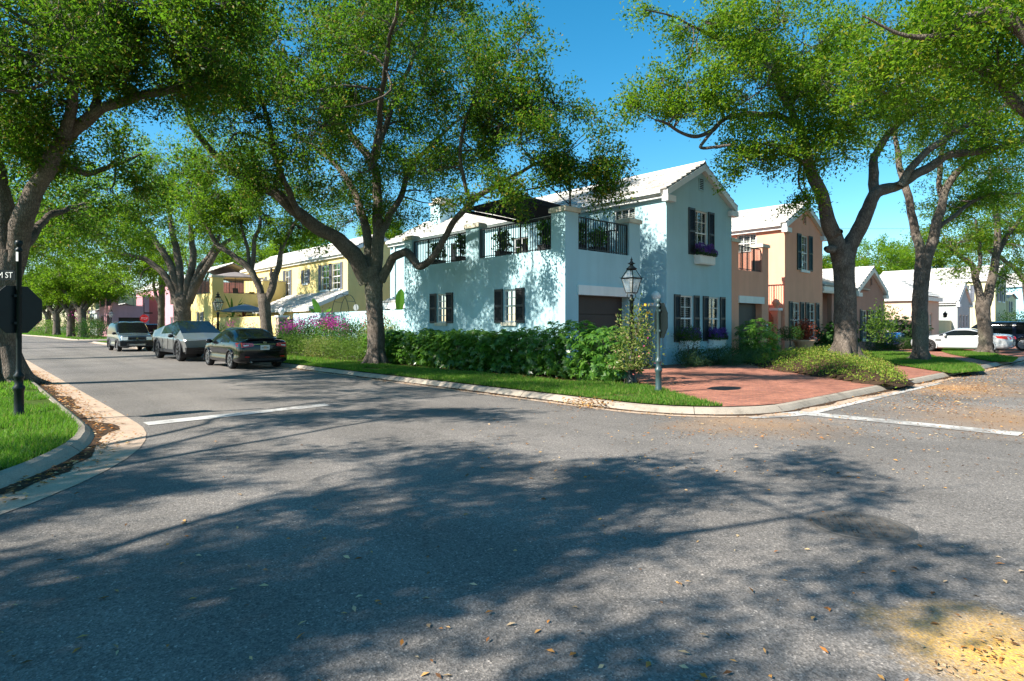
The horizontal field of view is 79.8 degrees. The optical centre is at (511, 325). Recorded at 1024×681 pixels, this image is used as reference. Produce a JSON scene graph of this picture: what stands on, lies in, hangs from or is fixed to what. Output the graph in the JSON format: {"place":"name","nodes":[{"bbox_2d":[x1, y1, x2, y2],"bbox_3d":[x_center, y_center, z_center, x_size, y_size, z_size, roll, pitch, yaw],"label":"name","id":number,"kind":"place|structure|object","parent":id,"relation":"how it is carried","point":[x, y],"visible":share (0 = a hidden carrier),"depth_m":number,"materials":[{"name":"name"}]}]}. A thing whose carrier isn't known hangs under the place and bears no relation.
{"place":"outdoors","nodes":[
{"label":"outdoors","id":0,"kind":"place"},
{"bbox_2d":[0,379,82,470],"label":"grass","id":1,"kind":"structure","parent":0,"point":[33,401],"depth_m":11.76,"materials":[{"name":"plant"}]},
{"bbox_2d":[0,240,41,417],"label":"stop sign","id":2,"kind":"object","parent":1,"relation":"on","point":[20,309],"visible":0.94,"depth_m":9.87,"materials":[{"name":"black metal"}]},
{"bbox_2d":[22,244,68,285],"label":"oak tree","id":3,"kind":"object","parent":1,"relation":"on","point":[31,271],"visible":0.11,"depth_m":56.79,"materials":[{"name":"green plant"}]},
{"bbox_2d":[14,197,103,273],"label":"oak tree","id":4,"kind":"object","parent":1,"relation":"on","point":[50,260],"visible":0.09,"depth_m":43.86,"materials":[{"name":"green plant"}]},
{"bbox_2d":[0,0,310,383],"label":"oak tree","id":5,"kind":"object","parent":1,"relation":"on","point":[89,45],"visible":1,"depth_m":14.75,"materials":[{"name":"green plant"}]},
{"bbox_2d":[99,275,185,335],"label":"pink house","id":6,"kind":"structure","parent":0,"point":[135,311],"depth_m":75.94,"materials":[{"name":"paint"}]},
{"bbox_2d":[165,262,244,324],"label":"salmon house","id":7,"kind":"structure","parent":0,"point":[226,268],"depth_m":59.67,"materials":[{"name":"white paint"}]},
{"bbox_2d":[191,234,389,323],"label":"yellow house","id":8,"kind":"structure","parent":0,"point":[323,281],"depth_m":45.28,"materials":[{"name":"yellow paint"}]},
{"bbox_2d":[0,335,1023,680],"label":"road","id":9,"kind":"structure","parent":0,"point":[360,467],"depth_m":4.48,"materials":[{"name":"grey asphalt"}]},
{"bbox_2d":[0,381,93,487],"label":"kerb","id":10,"kind":"structure","parent":9,"relation":"on","point":[83,437],"depth_m":7.04,"materials":[{"name":"concrete"}]},
{"bbox_2d":[0,359,145,513],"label":"gutter","id":11,"kind":"object","parent":9,"relation":"on","point":[130,428],"visible":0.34,"depth_m":7.71,"materials":[{"name":"concrete"}]},
{"bbox_2d":[0,377,118,493],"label":"gutter dirt","id":12,"kind":"structure","parent":11,"relation":"on","point":[26,483],"depth_m":7.63,"materials":[{"name":"brown soil"}]},
{"bbox_2d":[107,321,153,351],"bbox_3d":[-24.163,0.664,38.689,2.240,1.833,4.387,0,0,-42],"label":"boxy suv","id":13,"kind":"object","parent":9,"relation":"on","point":[124,334],"visible":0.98,"depth_m":37.64,"materials":[{"name":"silver paint"}]},
{"bbox_2d":[152,321,219,360],"bbox_3d":[-15.226,0.682,28.966,2.420,1.795,5.725,0,0,-42],"label":"steel pickup","id":14,"kind":"object","parent":9,"relation":"on","point":[181,340],"visible":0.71,"depth_m":27.66,"materials":[{"name":"silver metal"}]},
{"bbox_2d":[143,404,330,424],"bbox_3d":[-4.754,1.572,10.993,0.399,0.001,3.294,0,0,43],"label":"stop line","id":15,"kind":"object","parent":9,"relation":"on","point":[223,415],"visible":1,"depth_m":10.81,"materials":[{"name":"paint"}]},
{"bbox_2d":[204,327,286,368],"bbox_3d":[-10.474,0.826,23.829,2.220,1.509,4.680,0,0,-42],"label":"sedan","id":16,"kind":"object","parent":9,"relation":"on","point":[233,347],"visible":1,"depth_m":22.45,"materials":[{"name":"black paint"}]},
{"bbox_2d":[0,399,1023,680],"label":"fallen leaves","id":17,"kind":"object","parent":9,"relation":"on","point":[998,637],"visible":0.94,"depth_m":3.54,"materials":[{"name":"brown plant"}]},
{"bbox_2d":[1,342,1022,502],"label":"gutter","id":18,"kind":"object","parent":9,"relation":"on","point":[853,399],"depth_m":12.04,"materials":[{"name":"beige concrete"}]},
{"bbox_2d":[92,341,1023,413],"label":"kerb","id":19,"kind":"structure","parent":9,"relation":"on","point":[794,405],"depth_m":13.17,"materials":[{"name":"concrete"}]},
{"bbox_2d":[250,361,1023,417],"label":"leaf drift","id":20,"kind":"object","parent":9,"relation":"on","point":[588,403],"visible":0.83,"depth_m":13.71,"materials":[{"name":"brown plant"}]},
{"bbox_2d":[255,360,1023,415],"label":"gutter dirt","id":21,"kind":"structure","parent":9,"relation":"on","point":[833,402],"depth_m":13.53,"materials":[{"name":"brown soil"}]},
{"bbox_2d":[750,383,941,417],"bbox_3d":[8.026,1.571,13.452,10.030,0.001,0.556,0,0,-40],"label":"edge line","id":22,"kind":"object","parent":9,"relation":"on","point":[848,404],"visible":0.97,"depth_m":12.17,"materials":[{"name":"paint"}]},
{"bbox_2d":[806,511,917,542],"bbox_3d":[2.742,1.572,4.823,0.770,0.016,0.770,0,0,19],"label":"manhole cover","id":23,"kind":"object","parent":9,"relation":"on","point":[864,527],"visible":1,"depth_m":4.76,"materials":[{"name":"metal"}]},
{"bbox_2d":[780,409,1022,435],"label":"stop line","id":24,"kind":"object","parent":9,"relation":"on","point":[1005,432],"visible":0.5,"depth_m":9.82,"materials":[{"name":"paint"}]},
{"bbox_2d":[0,0,1023,326],"label":"sky","id":25,"kind":"structure","parent":0,"point":[602,51],"materials":[{"name":"blue"}]},
{"bbox_2d":[95,341,1019,407],"bbox_3d":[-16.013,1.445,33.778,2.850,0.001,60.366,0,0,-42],"label":"verge turf","id":26,"kind":"structure","parent":0,"point":[626,394],"depth_m":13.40,"materials":[{"name":"plant"}]},
{"bbox_2d":[121,237,189,328],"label":"oak tree","id":27,"kind":"object","parent":26,"relation":"on","point":[160,299],"visible":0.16,"depth_m":44.55,"materials":[{"name":"green plant"}]},
{"bbox_2d":[57,131,255,321],"bbox_3d":[-22.793,-5.514,39.910,11.730,14.289,8.599,0,0,10],"label":"oak tree","id":28,"kind":"object","parent":26,"relation":"on","point":[182,291],"visible":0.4,"depth_m":39.68,"materials":[{"name":"green plant"}]},
{"bbox_2d":[213,316,275,335],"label":"garden wall","id":29,"kind":"structure","parent":26,"relation":"on","point":[241,320],"depth_m":40.55,"materials":[{"name":"yellow paint"}]},
{"bbox_2d":[156,118,346,334],"bbox_3d":[-12.453,-4.065,29.442,8.395,11.346,5.693,0,0,-26],"label":"oak tree","id":30,"kind":"object","parent":26,"relation":"on","point":[218,206],"visible":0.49,"depth_m":29.09,"materials":[{"name":"green plant"}]},
{"bbox_2d":[286,313,323,352],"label":"bougainvillea","id":31,"kind":"object","parent":26,"relation":"on","point":[304,329],"visible":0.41,"depth_m":31.30,"materials":[{"name":"purple plant"}]},
{"bbox_2d":[286,331,323,356],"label":"lime shrub","id":32,"kind":"object","parent":26,"relation":"on","point":[300,351],"visible":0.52,"depth_m":29.38,"materials":[{"name":"green plant"}]},
{"bbox_2d":[298,330,342,358],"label":"lime shrub","id":33,"kind":"object","parent":26,"relation":"on","point":[314,350],"visible":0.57,"depth_m":27.85,"materials":[{"name":"green plant"}]},
{"bbox_2d":[307,307,344,354],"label":"bougainvillea","id":34,"kind":"object","parent":26,"relation":"on","point":[324,323],"visible":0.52,"depth_m":29.42,"materials":[{"name":"purple plant"}]},
{"bbox_2d":[313,332,363,359],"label":"lime shrub","id":35,"kind":"object","parent":26,"relation":"on","point":[338,355],"visible":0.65,"depth_m":26.40,"materials":[{"name":"green plant"}]},
{"bbox_2d":[328,313,366,354],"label":"bougainvillea","id":36,"kind":"object","parent":26,"relation":"on","point":[348,327],"visible":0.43,"depth_m":27.82,"materials":[{"name":"purple plant"}]},
{"bbox_2d":[293,310,403,353],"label":"garden wall","id":37,"kind":"structure","parent":26,"relation":"on","point":[395,315],"depth_m":29.00,"materials":[{"name":"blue paint"}]},
{"bbox_2d":[337,331,388,360],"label":"lime shrub","id":38,"kind":"object","parent":26,"relation":"on","point":[350,346],"visible":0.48,"depth_m":25.00,"materials":[{"name":"green plant"}]},
{"bbox_2d":[140,0,647,363],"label":"oak tree","id":39,"kind":"object","parent":26,"relation":"on","point":[338,103],"visible":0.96,"depth_m":19.02,"materials":[{"name":"green plant"}]},
{"bbox_2d":[385,329,413,363],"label":"hedge shrub","id":40,"kind":"object","parent":26,"relation":"on","point":[389,340],"visible":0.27,"depth_m":23.42,"materials":[{"name":"green plant"}]},
{"bbox_2d":[387,331,431,364],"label":"hedge shrub","id":41,"kind":"object","parent":26,"relation":"on","point":[400,359],"visible":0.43,"depth_m":22.96,"materials":[{"name":"green plant"}]},
{"bbox_2d":[402,328,448,366],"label":"hedge shrub","id":42,"kind":"object","parent":26,"relation":"on","point":[415,360],"visible":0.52,"depth_m":22.16,"materials":[{"name":"green plant"}]},
{"bbox_2d":[417,328,471,367],"bbox_3d":[-2.304,0.805,21.776,1.911,1.464,1.900,0,0,-42],"label":"hedge shrub","id":43,"kind":"object","parent":26,"relation":"on","point":[435,357],"visible":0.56,"depth_m":21.24,"materials":[{"name":"green plant"}]},
{"bbox_2d":[437,328,491,369],"bbox_3d":[-1.493,0.810,21.004,1.880,1.461,1.924,0,0,-42],"label":"hedge shrub","id":44,"kind":"object","parent":26,"relation":"on","point":[453,362],"visible":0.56,"depth_m":20.52,"materials":[{"name":"green plant"}]},
{"bbox_2d":[455,331,511,371],"bbox_3d":[-0.822,0.852,20.192,1.844,1.374,1.887,0,0,-42],"label":"hedge shrub","id":45,"kind":"object","parent":26,"relation":"on","point":[469,356],"visible":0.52,"depth_m":19.80,"materials":[{"name":"green plant"}]},
{"bbox_2d":[475,329,538,373],"bbox_3d":[-0.113,0.818,19.365,1.997,1.447,1.924,0,0,-42],"label":"hedge shrub","id":46,"kind":"object","parent":26,"relation":"on","point":[494,366],"visible":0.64,"depth_m":18.88,"materials":[{"name":"green plant"}]},
{"bbox_2d":[500,326,562,375],"bbox_3d":[0.700,0.770,18.569,1.880,1.539,1.899,0,0,-42],"label":"hedge shrub","id":47,"kind":"object","parent":26,"relation":"on","point":[532,366],"visible":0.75,"depth_m":18.07,"materials":[{"name":"green plant"}]},
{"bbox_2d":[383,161,738,368],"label":"blue house","id":48,"kind":"structure","parent":26,"relation":"on","point":[670,233],"depth_m":23.11,"materials":[{"name":"paint"}]},
{"bbox_2d":[434,294,447,325],"bbox_3d":[-2.721,-0.610,23.844,0.190,1.240,0.770,0,0,-42],"label":"window","id":49,"kind":"structure","parent":48,"relation":"in","point":[441,297],"depth_m":23.96,"materials":[{"name":"white paint"}]},
{"bbox_2d":[501,289,516,325],"bbox_3d":[-0.064,-0.610,20.922,0.190,1.240,0.770,0,0,-42],"label":"window","id":50,"kind":"structure","parent":48,"relation":"in","point":[509,295],"depth_m":21.02,"materials":[{"name":"white paint"}]},
{"bbox_2d":[467,181,579,223],"bbox_3d":[0.548,-3.615,23.630,3.257,3.550,3.822,0,0,-42],"label":"cantilever parasol","id":51,"kind":"object","parent":48,"relation":"on","point":[543,207],"visible":0.34,"depth_m":24.59,"materials":[{"name":"fabric"}]},
{"bbox_2d":[536,219,549,250],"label":"potted plant","id":52,"kind":"object","parent":48,"relation":"on","point":[538,226],"visible":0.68,"depth_m":19.92,"materials":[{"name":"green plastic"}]},
{"bbox_2d":[587,226,608,252],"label":"potted plant","id":53,"kind":"object","parent":48,"relation":"attached to","point":[598,237],"visible":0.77,"depth_m":20.45,"materials":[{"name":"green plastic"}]},
{"bbox_2d":[578,295,621,362],"bbox_3d":[2.859,0.245,20.525,2.600,2.450,0.070,0,0,-42],"label":"garage door","id":54,"kind":"structure","parent":48,"relation":"in","point":[599,310],"depth_m":20.59,"materials":[{"name":"grey metal"}]},
{"bbox_2d":[679,296,691,343],"bbox_3d":[6.626,-0.215,23.761,1.070,1.870,0.490,0,0,-42],"label":"window","id":55,"kind":"structure","parent":48,"relation":"in","point":[686,301],"depth_m":23.97,"materials":[{"name":"white paint"}]},
{"bbox_2d":[694,210,706,256],"bbox_3d":[7.410,-3.610,24.475,1.110,1.880,0.490,0,0,-42],"label":"window","id":56,"kind":"structure","parent":48,"relation":"in","point":[701,217],"depth_m":24.69,"materials":[{"name":"white paint"}]},
{"bbox_2d":[707,297,717,341],"bbox_3d":[8.132,-0.215,25.131,1.040,1.870,0.490,0,0,-42],"label":"window","id":57,"kind":"structure","parent":48,"relation":"in","point":[713,302],"depth_m":25.32,"materials":[{"name":"white paint"}]},
{"bbox_2d":[537,319,605,378],"bbox_3d":[1.706,0.679,17.476,1.894,1.725,2.007,0,0,-42],"label":"hedge shrub","id":58,"kind":"object","parent":26,"relation":"on","point":[561,341],"visible":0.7,"depth_m":17.07,"materials":[{"name":"green plant"}]},
{"bbox_2d":[567,324,648,381],"bbox_3d":[2.537,0.753,16.415,1.867,1.579,1.947,0,0,-42],"label":"hedge shrub","id":59,"kind":"object","parent":26,"relation":"on","point":[596,369],"visible":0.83,"depth_m":15.95,"materials":[{"name":"green plant"}]},
{"bbox_2d":[621,256,641,383],"bbox_3d":[2.952,-0.124,15.119,0.419,3.169,0.419,0,0,-42],"label":"street lamp","id":60,"kind":"object","parent":26,"relation":"on","point":[630,375],"visible":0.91,"depth_m":15.07,"materials":[{"name":"black metal"}]},
{"bbox_2d":[604,293,668,383],"bbox_3d":[3.008,0.363,15.055,1.640,2.347,1.553,0,0,8],"label":"flowering shrub","id":61,"kind":"object","parent":26,"relation":"on","point":[636,329],"visible":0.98,"depth_m":14.92,"materials":[{"name":"green plant"}]},
{"bbox_2d":[647,291,664,365],"bbox_3d":[5.354,0.090,22.774,0.460,2.780,0.460,0,0,-42],"label":"gate post","id":62,"kind":"object","parent":26,"relation":"on","point":[655,295],"visible":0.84,"depth_m":22.66,"materials":[{"name":"blue paint"}]},
{"bbox_2d":[654,298,667,390],"bbox_3d":[3.203,0.425,13.349,0.179,2.029,0.759,0,0,-13],"label":"stop sign","id":63,"kind":"object","parent":26,"relation":"on","point":[661,320],"visible":0.94,"depth_m":13.31,"materials":[{"name":"grey metal"}]},
{"bbox_2d":[671,324,702,366],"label":"clipped shrub","id":64,"kind":"object","parent":26,"relation":"on","point":[684,329],"visible":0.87,"depth_m":22.27,"materials":[{"name":"green plant"}]},
{"bbox_2d":[681,343,754,366],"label":"hedge","id":65,"kind":"object","parent":26,"relation":"on","point":[713,357],"visible":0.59,"depth_m":23.02,"materials":[{"name":"green plant"}]},
{"bbox_2d":[733,318,783,358],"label":"broad shrub","id":66,"kind":"object","parent":26,"relation":"on","point":[769,345],"visible":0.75,"depth_m":24.65,"materials":[{"name":"green plant"}]},
{"bbox_2d":[769,299,782,350],"bbox_3d":[12.708,0.090,29.462,0.460,2.780,0.460,0,0,-42],"label":"gate post","id":67,"kind":"object","parent":26,"relation":"on","point":[776,313],"visible":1,"depth_m":29.34,"materials":[{"name":"orange paint"}]},
{"bbox_2d":[813,323,833,346],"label":"dark shrub","id":68,"kind":"object","parent":26,"relation":"on","point":[826,338],"visible":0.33,"depth_m":30.34,"materials":[{"name":"green plant"}]},
{"bbox_2d":[746,353,916,386],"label":"mound soil","id":69,"kind":"structure","parent":26,"relation":"on","point":[872,381],"depth_m":17.60,"materials":[{"name":"brown soil"}]},
{"bbox_2d":[602,0,1023,361],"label":"oak tree","id":70,"kind":"object","parent":69,"relation":"on","point":[754,49],"visible":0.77,"depth_m":19.48,"materials":[{"name":"green plant"}]},
{"bbox_2d":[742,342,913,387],"bbox_3d":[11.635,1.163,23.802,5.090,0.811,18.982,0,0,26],"label":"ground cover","id":71,"kind":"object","parent":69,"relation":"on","point":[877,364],"visible":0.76,"depth_m":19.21,"materials":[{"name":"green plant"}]},
{"bbox_2d":[822,266,888,349],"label":"rose house","id":72,"kind":"structure","parent":26,"relation":"on","point":[870,285],"depth_m":36.95,"materials":[{"name":"paint"}]},
{"bbox_2d":[874,334,911,350],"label":"hedge","id":73,"kind":"object","parent":26,"relation":"on","point":[895,347],"visible":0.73,"depth_m":36.52,"materials":[{"name":"green plant"}]},
{"bbox_2d":[891,316,933,347],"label":"dark shrub","id":74,"kind":"object","parent":26,"relation":"on","point":[907,332],"visible":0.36,"depth_m":39.03,"materials":[{"name":"green plant"}]},
{"bbox_2d":[893,281,972,329],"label":"grey house","id":75,"kind":"structure","parent":26,"relation":"on","point":[956,304],"depth_m":52.80,"materials":[{"name":"grey paint"}]},
{"bbox_2d":[937,185,1023,301],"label":"oak tree","id":76,"kind":"object","parent":26,"relation":"on","point":[990,252],"visible":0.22,"depth_m":40.00,"materials":[{"name":"green plant"}]},
{"bbox_2d":[731,203,826,355],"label":"orange house","id":77,"kind":"structure","parent":0,"point":[779,258],"depth_m":29.91,"materials":[{"name":"paint"}]},
{"bbox_2d":[739,303,755,355],"bbox_3d":[10.360,0.245,27.347,2.140,2.450,0.070,0,0,-42],"label":"garage door","id":78,"kind":"structure","parent":77,"relation":"in","point":[747,312],"depth_m":27.44,"materials":[{"name":"grey metal"}]},
{"bbox_2d":[622,346,1023,406],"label":"brick driveway","id":79,"kind":"structure","parent":0,"point":[738,385],"depth_m":16.00,"materials":[{"name":"red brick"}]},
{"bbox_2d":[667,349,711,367],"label":"strap plant","id":80,"kind":"object","parent":79,"relation":"on","point":[685,361],"visible":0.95,"depth_m":21.63,"materials":[{"name":"green plant"}]},
{"bbox_2d":[710,349,747,365],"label":"strap plant","id":81,"kind":"object","parent":79,"relation":"on","point":[731,358],"visible":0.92,"depth_m":22.22,"materials":[{"name":"green plant"}]},
{"bbox_2d":[777,325,804,350],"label":"topiary","id":82,"kind":"object","parent":79,"relation":"on","point":[785,332],"visible":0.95,"depth_m":26.08,"materials":[{"name":"green plant"}]},
{"bbox_2d":[793,340,815,348],"bbox_3d":[12.926,1.045,27.092,0.940,0.830,0.940,0,0,-42],"label":"urn planter","id":83,"kind":"object","parent":79,"relation":"on","point":[803,343],"visible":0.38,"depth_m":26.77,"materials":[{"name":"stone"}]},
{"bbox_2d":[782,319,819,341],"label":"russet plant","id":84,"kind":"object","parent":83,"relation":"in","point":[807,333],"visible":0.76,"depth_m":26.95,"materials":[{"name":"red plant"}]},
{"bbox_2d":[911,328,1015,350],"bbox_3d":[25.046,0.800,34.147,2.180,1.320,4.650,0,0,-42],"label":"white coupe","id":85,"kind":"object","parent":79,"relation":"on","point":[962,338],"visible":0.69,"depth_m":33.37,"materials":[{"name":"paint"}]},
{"bbox_2d":[971,321,1023,350],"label":"navy suv","id":86,"kind":"object","parent":79,"relation":"on","point":[1015,329],"visible":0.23,"depth_m":35.77,"materials":[{"name":"paint"}]},
{"bbox_2d":[882,278,944,334],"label":"peach house","id":87,"kind":"structure","parent":0,"point":[896,287],"depth_m":46.25,"materials":[{"name":"white tile"}]},
{"bbox_2d":[880,265,1007,327],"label":"cream house","id":88,"kind":"structure","parent":0,"point":[998,305],"depth_m":61.80,"materials":[{"name":"white paint"}]},
{"bbox_2d":[1006,273,1023,320],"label":"bright blue house","id":89,"kind":"structure","parent":0,"point":[1019,302],"depth_m":69.26,"materials":[{"name":"paint"}]},
{"label":"ground","id":90,"kind":"structure","parent":0,"visible":0},
{"bbox_2d":[1,148,172,275],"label":"oak tree","id":91,"kind":"object","parent":90,"relation":"on","point":[71,251],"visible":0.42,"depth_m":30.22,"materials":[{"name":"green plant"}]},
{"bbox_2d":[258,229,329,260],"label":"background tree","id":92,"kind":"object","parent":90,"relation":"on","point":[273,251],"visible":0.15,"depth_m":76.69,"materials":[{"name":"green plant"}]},
{"bbox_2d":[826,233,914,275],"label":"background tree","id":93,"kind":"object","parent":90,"relation":"on","point":[886,252],"visible":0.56,"depth_m":73.85,"materials":[{"name":"green plant"}]},
{"bbox_2d":[808,0,1023,138],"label":"oak tree","id":94,"kind":"object","parent":90,"relation":"on","point":[978,18],"visible":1,"depth_m":10.94,"materials":[{"name":"green plant"}]},
{"bbox_2d":[891,230,958,268],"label":"background tree","id":95,"kind":"object","parent":90,"relation":"on","point":[939,261],"visible":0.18,"depth_m":88.78,"materials":[{"name":"green plant"}]},
{"label":"lawn turf","id":96,"kind":"structure","parent":0,"visible":0},
{"bbox_2d":[859,298,904,342],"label":"lime shrub","id":97,"kind":"object","parent":96,"relation":"on","point":[881,334],"visible":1,"depth_m":28.70,"materials":[{"name":"green plant"}]},
{"bbox_2d":[865,350,984,372],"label":"grass","id":98,"kind":"structure","parent":96,"relation":"on","point":[946,364],"depth_m":22.85,"materials":[{"name":"green plant"}]},
{"bbox_2d":[845,39,1023,359],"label":"oak tree","id":99,"kind":"object","parent":96,"relation":"on","point":[924,254],"visible":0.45,"depth_m":25.46,"materials":[{"name":"green plant"}]},
{"label":"lawn turf","id":100,"kind":"structure","parent":0,"visible":0},
{"bbox_2d":[899,141,1023,352],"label":"oak tree","id":101,"kind":"object","parent":100,"relation":"on","point":[980,234],"visible":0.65,"depth_m":32.46,"materials":[{"name":"green plant"}]},
{"bbox_2d":[938,348,1017,361],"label":"grass","id":102,"kind":"structure","parent":100,"relation":"on","point":[992,357],"depth_m":28.39,"materials":[{"name":"green plant"}]},
{"label":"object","id":103,"kind":"structure","parent":0,"visible":0},
{"bbox_2d":[26,272,93,334],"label":"oak tree","id":104,"kind":"object","parent":103,"relation":"on","point":[56,311],"visible":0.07,"depth_m":90.75,"materials":[{"name":"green plant"}]},
{"bbox_2d":[22,264,123,336],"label":"oak tree","id":105,"kind":"object","parent":103,"relation":"on","point":[70,310],"visible":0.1,"depth_m":77.15,"materials":[{"name":"green plant"}]},
{"bbox_2d":[24,254,139,337],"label":"oak tree","id":106,"kind":"object","parent":103,"relation":"on","point":[52,281],"visible":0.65,"depth_m":71.61,"materials":[{"name":"green plant"}]},
{"bbox_2d":[70,317,106,337],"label":"dark shrub","id":107,"kind":"object","parent":103,"relation":"on","point":[90,327],"visible":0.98,"depth_m":69.12,"materials":[{"name":"green plant"}]},
{"bbox_2d":[158,218,230,279],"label":"background tree","id":108,"kind":"object","parent":103,"relation":"on","point":[199,259],"visible":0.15,"depth_m":94.22,"materials":[{"name":"plant"}]},
{"bbox_2d":[205,223,277,266],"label":"background tree","id":109,"kind":"object","parent":103,"relation":"on","point":[225,258],"visible":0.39,"depth_m":84.00,"materials":[{"name":"green plant"}]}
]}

